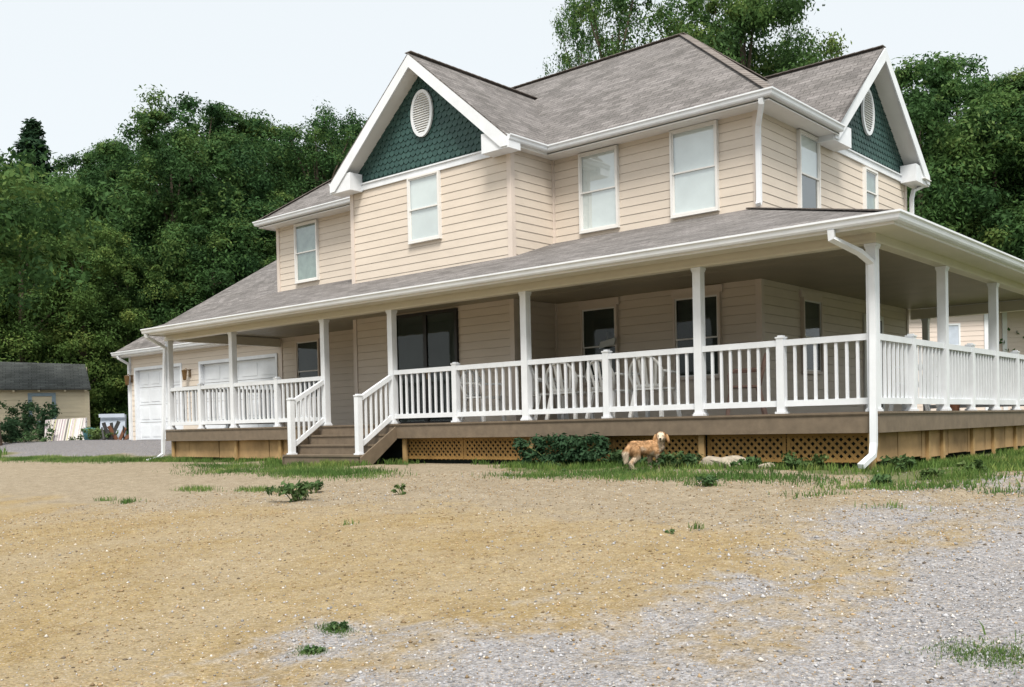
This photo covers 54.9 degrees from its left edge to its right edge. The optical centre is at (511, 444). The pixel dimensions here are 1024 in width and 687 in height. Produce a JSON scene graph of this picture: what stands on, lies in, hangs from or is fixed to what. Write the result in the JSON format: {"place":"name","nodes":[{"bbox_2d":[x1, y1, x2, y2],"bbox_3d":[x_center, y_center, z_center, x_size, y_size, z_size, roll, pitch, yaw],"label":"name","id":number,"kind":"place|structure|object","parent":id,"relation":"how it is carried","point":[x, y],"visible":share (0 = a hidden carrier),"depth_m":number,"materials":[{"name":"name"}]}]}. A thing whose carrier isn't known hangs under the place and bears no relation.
{"place":"outdoors","nodes":[
{"label":"outdoors","id":0,"kind":"place"},
{"bbox_2d":[0,433,126,457],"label":"lawn","id":1,"kind":"structure","parent":0,"point":[3,452],"depth_m":30.70,"materials":[{"name":"green plant"}]},
{"bbox_2d":[0,439,1023,686],"bbox_3d":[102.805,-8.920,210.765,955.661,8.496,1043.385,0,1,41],"label":"ground","id":2,"kind":"structure","parent":0,"point":[42,489],"depth_m":7.27,"materials":[{"name":"soil"}]},
{"bbox_2d":[0,284,17,360],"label":"tree","id":3,"kind":"object","parent":2,"relation":"on","point":[6,326],"visible":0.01,"depth_m":45.36,"materials":[{"name":"green plant"}]},
{"bbox_2d":[0,416,35,442],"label":"bush","id":4,"kind":"object","parent":2,"relation":"on","point":[10,426],"visible":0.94,"depth_m":36.28,"materials":[{"name":"green plant"}]},
{"bbox_2d":[0,188,45,362],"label":"tree","id":5,"kind":"object","parent":2,"relation":"on","point":[17,287],"visible":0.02,"depth_m":45.29,"materials":[{"name":"green plant"}]},
{"bbox_2d":[0,400,57,441],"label":"bush","id":6,"kind":"object","parent":2,"relation":"on","point":[28,418],"visible":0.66,"depth_m":37.41,"materials":[{"name":"green plant"}]},
{"bbox_2d":[16,427,55,442],"bbox_3d":[-17.065,-0.344,35.589,1.258,0.613,1.288,0,1,41],"label":"weed","id":7,"kind":"object","parent":2,"relation":"on","point":[27,437],"visible":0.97,"depth_m":35.40,"materials":[{"name":"green plant"}]},
{"bbox_2d":[0,362,90,441],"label":"shed","id":8,"kind":"structure","parent":2,"relation":"on","point":[65,388],"depth_m":39.64,"materials":[{"name":"beige wood"}]},
{"bbox_2d":[28,393,55,421],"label":"window","id":9,"kind":"structure","parent":8,"relation":"in","point":[40,398],"depth_m":39.25,"materials":[{"name":"blue paint"}]},
{"bbox_2d":[31,403,61,440],"bbox_3d":[-17.352,-0.833,36.816,1.462,1.499,1.033,0,1,41],"label":"bush","id":10,"kind":"object","parent":2,"relation":"on","point":[52,413],"visible":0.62,"depth_m":36.57,"materials":[{"name":"green plant"}]},
{"bbox_2d":[2,117,108,403],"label":"conifer","id":11,"kind":"object","parent":2,"relation":"on","point":[33,131],"visible":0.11,"depth_m":49.47,"materials":[{"name":"green plant"}]},
{"bbox_2d":[44,418,86,440],"bbox_3d":[-16.415,-0.551,36.286,1.620,0.880,0.580,-1,1,0],"label":"mattress","id":12,"kind":"object","parent":2,"relation":"on","point":[66,428],"visible":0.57,"depth_m":36.25,"materials":[{"name":"fabric"}]},
{"bbox_2d":[0,140,134,445],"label":"tree","id":13,"kind":"object","parent":2,"relation":"on","point":[9,177],"visible":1,"depth_m":35.54,"materials":[{"name":"green plant"}]},
{"bbox_2d":[0,166,144,410],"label":"tree","id":14,"kind":"object","parent":2,"relation":"on","point":[86,191],"visible":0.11,"depth_m":48.43,"materials":[{"name":"green plant"}]},
{"bbox_2d":[0,181,150,428],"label":"tree","id":15,"kind":"object","parent":2,"relation":"on","point":[28,336],"visible":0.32,"depth_m":42.90,"materials":[{"name":"green plant"}]},
{"bbox_2d":[1,209,153,434],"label":"tree","id":16,"kind":"object","parent":2,"relation":"on","point":[102,258],"visible":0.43,"depth_m":43.68,"materials":[{"name":"green plant"}]},
{"bbox_2d":[68,427,101,439],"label":"weed","id":17,"kind":"object","parent":2,"relation":"on","point":[89,429],"visible":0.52,"depth_m":35.23,"materials":[{"name":"green plant"}]},
{"bbox_2d":[83,428,94,439],"bbox_3d":[-15.515,-0.379,36.200,0.520,0.500,0.520,-1,1,0],"label":"bucket","id":18,"kind":"object","parent":2,"relation":"on","point":[85,436],"visible":0.23,"depth_m":36.00,"materials":[{"name":"blue plastic"}]},
{"bbox_2d":[76,429,118,439],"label":"weed","id":19,"kind":"object","parent":2,"relation":"on","point":[94,432],"visible":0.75,"depth_m":34.75,"materials":[{"name":"green plant"}]},
{"bbox_2d":[49,143,157,262],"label":"tree","id":20,"kind":"object","parent":2,"relation":"on","point":[87,175],"visible":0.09,"depth_m":53.48,"materials":[{"name":"green plant"}]},
{"bbox_2d":[99,414,125,439],"bbox_3d":[-14.404,-0.631,35.590,0.940,0.980,0.250,-1,1,0],"label":"white panel","id":21,"kind":"object","parent":2,"relation":"on","point":[107,419],"visible":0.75,"depth_m":35.56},
{"bbox_2d":[64,179,164,322],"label":"tree","id":22,"kind":"object","parent":2,"relation":"on","point":[93,205],"visible":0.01,"depth_m":52.67,"materials":[{"name":"green plant"}]},
{"bbox_2d":[101,421,128,439],"bbox_3d":[-13.865,-0.499,34.794,1.292,0.728,0.478,-1,1,-10],"label":"scrap pile","id":23,"kind":"object","parent":2,"relation":"on","point":[109,429],"visible":0.78,"depth_m":34.75,"materials":[{"name":"wood"}]},
{"bbox_2d":[60,254,183,434],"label":"tree","id":24,"kind":"object","parent":2,"relation":"on","point":[151,277],"visible":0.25,"depth_m":45.75,"materials":[{"name":"green plant"}]},
{"bbox_2d":[88,136,190,288],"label":"tree","id":25,"kind":"object","parent":2,"relation":"on","point":[121,161],"visible":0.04,"depth_m":56.05,"materials":[{"name":"green plant"}]},
{"bbox_2d":[63,187,222,341],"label":"tree","id":26,"kind":"object","parent":2,"relation":"on","point":[135,246],"visible":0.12,"depth_m":48.59,"materials":[{"name":"green plant"}]},
{"bbox_2d":[69,105,267,400],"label":"tree","id":27,"kind":"object","parent":2,"relation":"on","point":[153,118],"visible":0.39,"depth_m":48.40,"materials":[{"name":"green plant"}]},
{"bbox_2d":[92,84,301,312],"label":"tree","id":28,"kind":"object","parent":2,"relation":"on","point":[217,112],"visible":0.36,"depth_m":51.74,"materials":[{"name":"green plant"}]},
{"bbox_2d":[141,194,272,323],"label":"tree","id":29,"kind":"object","parent":2,"relation":"on","point":[193,277],"visible":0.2,"depth_m":47.60,"materials":[{"name":"green plant"}]},
{"bbox_2d":[185,175,279,296],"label":"tree","id":30,"kind":"object","parent":2,"relation":"on","point":[257,205],"visible":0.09,"depth_m":50.06,"materials":[{"name":"green plant"}]},
{"bbox_2d":[148,107,319,251],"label":"tree","id":31,"kind":"object","parent":2,"relation":"on","point":[241,126],"visible":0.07,"depth_m":56.05,"materials":[{"name":"green plant"}]},
{"bbox_2d":[190,120,341,230],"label":"tree","id":32,"kind":"object","parent":2,"relation":"on","point":[291,129],"visible":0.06,"depth_m":57.94,"materials":[{"name":"green plant"}]},
{"bbox_2d":[251,191,293,267],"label":"tree","id":33,"kind":"object","parent":2,"relation":"on","point":[284,199],"visible":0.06,"depth_m":50.60,"materials":[{"name":"green plant"}]},
{"bbox_2d":[265,479,318,501],"bbox_3d":[-2.848,0.613,13.103,0.744,0.337,0.624,0,1,41],"label":"weed","id":34,"kind":"object","parent":2,"relation":"on","point":[300,492],"visible":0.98,"depth_m":13.04,"materials":[{"name":"green plant"}]},
{"bbox_2d":[272,176,322,233],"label":"tree","id":35,"kind":"object","parent":2,"relation":"on","point":[311,185],"visible":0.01,"depth_m":54.82,"materials":[{"name":"green plant"}]},
{"bbox_2d":[252,108,360,237],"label":"tree","id":36,"kind":"object","parent":2,"relation":"on","point":[322,132],"visible":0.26,"depth_m":54.82,"materials":[{"name":"green plant"}]},
{"bbox_2d":[304,644,324,653],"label":"weed","id":37,"kind":"object","parent":2,"relation":"on","point":[312,649],"visible":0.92,"depth_m":5.73,"materials":[{"name":"green plant"}]},
{"bbox_2d":[307,479,323,492],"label":"weed","id":38,"kind":"object","parent":2,"relation":"on","point":[319,486],"visible":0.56,"depth_m":14.25,"materials":[{"name":"green plant"}]},
{"bbox_2d":[281,99,364,184],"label":"tree","id":39,"kind":"object","parent":2,"relation":"on","point":[325,110],"visible":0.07,"depth_m":58.09,"materials":[{"name":"green plant"}]},
{"bbox_2d":[296,112,369,194],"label":"tree","id":40,"kind":"object","parent":2,"relation":"on","point":[358,123],"depth_m":58.88,"materials":[{"name":"green plant"}]},
{"bbox_2d":[328,621,348,629],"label":"weed","id":41,"kind":"object","parent":2,"relation":"on","point":[342,625],"visible":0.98,"depth_m":6.15,"materials":[{"name":"green plant"}]},
{"bbox_2d":[391,483,406,494],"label":"weed","id":42,"kind":"object","parent":2,"relation":"on","point":[397,486],"visible":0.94,"depth_m":13.12,"materials":[{"name":"green plant"}]},
{"bbox_2d":[0,467,1023,686],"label":"loose stones","id":43,"kind":"object","parent":2,"relation":"on","point":[815,618],"visible":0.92,"depth_m":7.25,"materials":[{"name":"grey gravel"}]},
{"bbox_2d":[0,453,1023,641],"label":"grass patches","id":44,"kind":"object","parent":2,"relation":"on","point":[357,473],"depth_m":13.77,"materials":[{"name":"green plant"}]},
{"bbox_2d":[512,432,615,465],"bbox_3d":[0.825,0.099,15.977,1.996,0.605,0.564,0,1,41],"label":"ivy bush","id":45,"kind":"object","parent":2,"relation":"on","point":[568,455],"visible":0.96,"depth_m":15.85,"materials":[{"name":"green plant"}]},
{"bbox_2d":[110,32,1023,468],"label":"house","id":46,"kind":"structure","parent":2,"relation":"on","point":[700,218],"depth_m":19.48,"materials":[{"name":"beige plastic"}]},
{"bbox_2d":[134,363,183,439],"bbox_3d":[-11.172,-1.342,31.311,2.900,2.350,0.175,0,1,41],"label":"garage door","id":47,"kind":"structure","parent":46,"relation":"in","point":[150,376],"depth_m":31.78,"materials":[{"name":"white plastic"}]},
{"bbox_2d":[198,353,277,428],"bbox_3d":[-7.859,-1.347,28.422,3.950,2.330,0.175,0,1,41],"label":"garage door","id":48,"kind":"structure","parent":46,"relation":"in","point":[264,366],"depth_m":28.28,"materials":[{"name":"white plastic"}]},
{"bbox_2d":[293,219,319,283],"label":"window","id":49,"kind":"structure","parent":46,"relation":"in","point":[306,237],"depth_m":26.04,"materials":[{"name":"white glass"}]},
{"bbox_2d":[295,334,321,399],"bbox_3d":[-5.389,-2.043,26.124,1.060,1.715,0.110,0,1,41],"label":"window","id":50,"kind":"structure","parent":46,"relation":"in","point":[307,348],"depth_m":26.13,"materials":[{"name":"black glass"}]},
{"bbox_2d":[407,170,441,244],"bbox_3d":[-1.877,-5.083,21.152,0.980,1.435,0.110,0,1,41],"label":"window","id":51,"kind":"structure","parent":46,"relation":"in","point":[424,212],"depth_m":21.15,"materials":[{"name":"white glass"}]},
{"bbox_2d":[396,308,458,423],"bbox_3d":[-1.848,-1.661,21.252,1.920,2.400,0.120,0,1,41],"label":"sliding door","id":52,"kind":"structure","parent":46,"relation":"in","point":[429,339],"depth_m":21.21,"materials":[{"name":"black glass"}]},
{"bbox_2d":[460,370,506,421],"bbox_3d":[-0.566,-0.927,18.556,0.661,1.001,0.694,0,1,41],"label":"plastic chair","id":53,"kind":"object","parent":46,"relation":"on","point":[482,418],"visible":0.54,"depth_m":18.55,"materials":[{"name":"white plastic"}]},
{"bbox_2d":[532,367,568,419],"bbox_3d":[0.618,-0.936,17.687,0.662,1.001,0.694,-1,1,-11],"label":"plastic chair","id":54,"kind":"object","parent":46,"relation":"on","point":[540,395],"visible":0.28,"depth_m":17.53,"materials":[{"name":"white plastic"}]},
{"bbox_2d":[545,363,594,419],"bbox_3d":[0.974,-0.929,16.930,0.694,1.001,0.661,-1,1,33],"label":"plastic chair","id":55,"kind":"object","parent":46,"relation":"on","point":[562,393],"visible":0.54,"depth_m":16.77,"materials":[{"name":"white plastic"}]},
{"bbox_2d":[578,145,619,234],"bbox_3d":[1.746,-5.104,19.783,0.960,1.615,0.110,0,1,41],"label":"window","id":56,"kind":"structure","parent":46,"relation":"in","point":[598,170],"depth_m":19.78,"materials":[{"name":"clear glass"}]},
{"bbox_2d":[579,297,619,385],"bbox_3d":[1.770,-2.075,19.879,0.980,1.715,0.110,0,1,41],"label":"window","id":57,"kind":"structure","parent":46,"relation":"in","point":[599,320],"depth_m":19.89,"materials":[{"name":"black glass"}]},
{"bbox_2d":[599,337,615,348],"bbox_3d":[1.904,-2.091,19.645,0.410,0.320,0.033,0,1,41],"label":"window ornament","id":58,"kind":"object","parent":46,"relation":"hanging from","point":[606,343],"depth_m":19.63,"materials":[{"name":"grey"}]},
{"bbox_2d":[585,360,637,418],"bbox_3d":[1.639,-0.933,16.428,0.661,1.001,0.694,-2,2,-43],"label":"plastic chair","id":59,"kind":"object","parent":46,"relation":"on","point":[614,392],"visible":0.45,"depth_m":16.31,"materials":[{"name":"white plastic"}]},
{"bbox_2d":[628,356,681,417],"bbox_3d":[2.270,-0.934,15.772,0.694,1.001,0.661,0,1,37],"label":"plastic chair","id":60,"kind":"object","parent":46,"relation":"on","point":[656,388],"visible":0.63,"depth_m":15.66,"materials":[{"name":"white plastic"}]},
{"bbox_2d":[669,120,719,218],"bbox_3d":[3.392,-5.107,18.347,1.010,1.645,0.110,0,1,41],"label":"window","id":61,"kind":"structure","parent":46,"relation":"in","point":[694,149],"depth_m":18.35,"materials":[{"name":"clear glass"}]},
{"bbox_2d":[671,284,722,380],"bbox_3d":[3.458,-2.083,18.407,1.080,1.715,0.110,0,1,41],"label":"window","id":62,"kind":"structure","parent":46,"relation":"in","point":[682,299],"depth_m":18.48,"materials":[{"name":"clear glass"}]},
{"bbox_2d":[725,353,767,414],"bbox_3d":[3.744,-0.966,15.748,0.661,1.001,0.694,-1,1,11],"label":"wooden chair","id":63,"kind":"object","parent":46,"relation":"on","point":[762,371],"visible":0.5,"depth_m":15.49,"materials":[{"name":"brown wood"}]},
{"bbox_2d":[796,129,820,207],"bbox_3d":[5.720,-5.175,19.016,0.110,1.615,0.910,0,1,41],"label":"window","id":64,"kind":"structure","parent":46,"relation":"in","point":[808,151],"depth_m":19.03,"materials":[{"name":"white glass"}]},
{"bbox_2d":[799,289,823,374],"bbox_3d":[5.802,-2.167,19.094,0.110,1.595,0.930,0,1,41],"label":"window","id":65,"kind":"structure","parent":46,"relation":"in","point":[811,303],"depth_m":19.11,"materials":[{"name":"black glass"}]},
{"bbox_2d":[862,167,878,208],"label":"window","id":66,"kind":"structure","parent":46,"relation":"in","point":[869,176],"depth_m":21.35,"materials":[{"name":"white glass"}]},
{"bbox_2d":[862,313,884,411],"bbox_3d":[7.892,-1.752,21.502,0.050,2.150,1.100,0,1,41],"label":"side door","id":67,"kind":"structure","parent":46,"relation":"in","point":[864,328],"depth_m":21.11,"materials":[{"name":"metal"}]},
{"bbox_2d":[888,353,937,410],"bbox_3d":[6.491,-1.027,15.848,0.661,1.001,0.694,0,1,41],"label":"plastic chair","id":68,"kind":"object","parent":46,"relation":"on","point":[927,407],"visible":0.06,"depth_m":15.80,"materials":[{"name":"white plastic"}]},
{"bbox_2d":[950,404,959,410],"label":"potted plant","id":69,"kind":"object","parent":46,"relation":"on","point":[955,407],"depth_m":16.14,"materials":[{"name":"brown plant"}]},
{"bbox_2d":[538,0,609,77],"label":"tree","id":70,"kind":"object","parent":2,"relation":"on","point":[590,35],"visible":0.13,"depth_m":46.51,"materials":[{"name":"green plant"}]},
{"bbox_2d":[553,0,675,71],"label":"tree","id":71,"kind":"object","parent":2,"relation":"on","point":[585,8],"visible":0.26,"depth_m":41.32,"materials":[{"name":"green plant"}]},
{"bbox_2d":[600,450,647,465],"bbox_3d":[1.733,0.240,15.172,0.887,0.347,0.458,0,1,41],"label":"ivy bush","id":72,"kind":"object","parent":2,"relation":"on","point":[616,455],"visible":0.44,"depth_m":15.16,"materials":[{"name":"green plant"}]},
{"bbox_2d":[622,431,669,469],"bbox_3d":[1.890,0.085,14.068,0.720,0.564,0.386,-2,1,-23],"label":"dog","id":73,"kind":"object","parent":2,"relation":"on","point":[634,451],"visible":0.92,"depth_m":14.02},
{"bbox_2d":[287,620,1023,676],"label":"grass","id":74,"kind":"structure","parent":2,"relation":"on","point":[1002,651],"depth_m":4.82,"materials":[{"name":"green plant"}]},
{"bbox_2d":[649,451,686,467],"bbox_3d":[2.177,0.232,14.150,0.593,0.295,0.522,-1,1,-12],"label":"weed","id":75,"kind":"object","parent":2,"relation":"on","point":[670,457],"visible":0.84,"depth_m":14.03,"materials":[{"name":"green plant"}]},
{"bbox_2d":[664,529,674,533],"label":"weed","id":76,"kind":"object","parent":2,"relation":"on","point":[672,531],"visible":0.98,"depth_m":8.81,"materials":[{"name":"green plant"}]},
{"bbox_2d":[664,451,684,467],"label":"weed","id":77,"kind":"object","parent":2,"relation":"on","point":[679,460],"visible":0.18,"depth_m":14.37,"materials":[{"name":"green plant"}]},
{"bbox_2d":[672,453,704,468],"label":"weed","id":78,"kind":"object","parent":2,"relation":"on","point":[692,458],"visible":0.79,"depth_m":14.05,"materials":[{"name":"green plant"}]},
{"bbox_2d":[696,474,718,485],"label":"weed","id":79,"kind":"object","parent":2,"relation":"on","point":[708,479],"visible":0.98,"depth_m":11.67,"materials":[{"name":"green plant"}]},
{"bbox_2d":[634,0,796,75],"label":"tree","id":80,"kind":"object","parent":2,"relation":"on","point":[673,21],"visible":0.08,"depth_m":43.65,"materials":[{"name":"green plant"}]},
{"bbox_2d":[699,455,745,467],"bbox_3d":[3.016,0.316,13.962,0.812,0.335,0.276,0,1,41],"label":"rock","id":81,"kind":"object","parent":2,"relation":"on","point":[726,459],"visible":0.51,"depth_m":13.87,"materials":[{"name":"stone"}]},
{"bbox_2d":[620,0,851,76],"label":"tree","id":82,"kind":"object","parent":2,"relation":"on","point":[745,17],"visible":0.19,"depth_m":38.18,"materials":[{"name":"green plant"}]},
{"bbox_2d":[730,456,761,468],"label":"weed","id":83,"kind":"object","parent":2,"relation":"on","point":[753,460],"visible":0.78,"depth_m":13.36,"materials":[{"name":"green plant"}]},
{"bbox_2d":[758,462,774,468],"bbox_3d":[3.515,0.331,13.644,0.264,0.177,0.173,0,1,41],"label":"rock","id":84,"kind":"object","parent":2,"relation":"on","point":[765,465],"visible":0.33,"depth_m":13.58,"materials":[{"name":"stone"}]},
{"bbox_2d":[757,17,822,71],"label":"tree","id":85,"kind":"object","parent":2,"relation":"on","point":[800,37],"depth_m":44.83,"materials":[{"name":"green plant"}]},
{"bbox_2d":[781,453,808,469],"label":"weed","id":86,"kind":"object","parent":2,"relation":"on","point":[789,460],"visible":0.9,"depth_m":13.22,"materials":[{"name":"green plant"}]},
{"bbox_2d":[783,450,831,468],"bbox_3d":[3.970,0.221,13.150,0.537,0.319,0.635,-1,1,-7],"label":"weed","id":87,"kind":"object","parent":2,"relation":"on","point":[818,460],"visible":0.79,"depth_m":13.12,"materials":[{"name":"green plant"}]},
{"bbox_2d":[870,473,891,485],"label":"weed","id":88,"kind":"object","parent":2,"relation":"on","point":[878,477],"visible":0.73,"depth_m":11.02,"materials":[{"name":"green plant"}]},
{"bbox_2d":[880,454,916,471],"bbox_3d":[4.823,0.234,12.266,0.457,0.255,0.376,-2,1,-37],"label":"weed","id":89,"kind":"object","parent":2,"relation":"on","point":[904,459],"visible":0.95,"depth_m":12.27,"materials":[{"name":"green plant"}]},
{"bbox_2d":[919,467,944,479],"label":"weed","id":90,"kind":"object","parent":2,"relation":"on","point":[935,471],"visible":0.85,"depth_m":11.28,"materials":[{"name":"green plant"}]},
{"bbox_2d":[891,51,1023,350],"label":"tree","id":91,"kind":"object","parent":2,"relation":"on","point":[922,108],"visible":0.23,"depth_m":35.45,"materials":[{"name":"green plant"}]},
{"bbox_2d":[902,50,1023,254],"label":"tree","id":92,"kind":"object","parent":2,"relation":"on","point":[971,64],"visible":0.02,"depth_m":41.05,"materials":[{"name":"green plant"}]},
{"bbox_2d":[909,309,1023,410],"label":"neighbouring house","id":93,"kind":"structure","parent":2,"relation":"on","point":[965,330],"depth_m":33.12,"materials":[{"name":"plastic"}]},
{"bbox_2d":[949,323,960,344],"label":"window","id":94,"kind":"structure","parent":93,"relation":"in","point":[954,329],"depth_m":33.03,"materials":[{"name":"white glass"}]},
{"bbox_2d":[910,82,1023,259],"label":"tree","id":95,"kind":"object","parent":2,"relation":"on","point":[994,237],"visible":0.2,"depth_m":36.18,"materials":[{"name":"green plant"}]},
{"bbox_2d":[954,458,988,472],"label":"weed","id":96,"kind":"object","parent":2,"relation":"on","point":[978,463],"visible":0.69,"depth_m":11.79,"materials":[{"name":"green plant"}]},
{"bbox_2d":[924,87,1023,338],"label":"tree","id":97,"kind":"object","parent":2,"relation":"on","point":[990,191],"visible":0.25,"depth_m":35.95,"materials":[{"name":"green plant"}]},
{"bbox_2d":[930,66,1023,252],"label":"tree","id":98,"kind":"object","parent":2,"relation":"on","point":[1018,80],"visible":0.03,"depth_m":39.75,"materials":[{"name":"green plant"}]},
{"bbox_2d":[0,0,1023,178],"label":"sky","id":99,"kind":"structure","parent":0,"point":[75,67],"materials":[{"name":"white"}]},
{"bbox_2d":[111,445,1023,486],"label":"grass","id":100,"kind":"structure","parent":0,"point":[991,462],"depth_m":13.83,"materials":[{"name":"green plant"}]}
]}

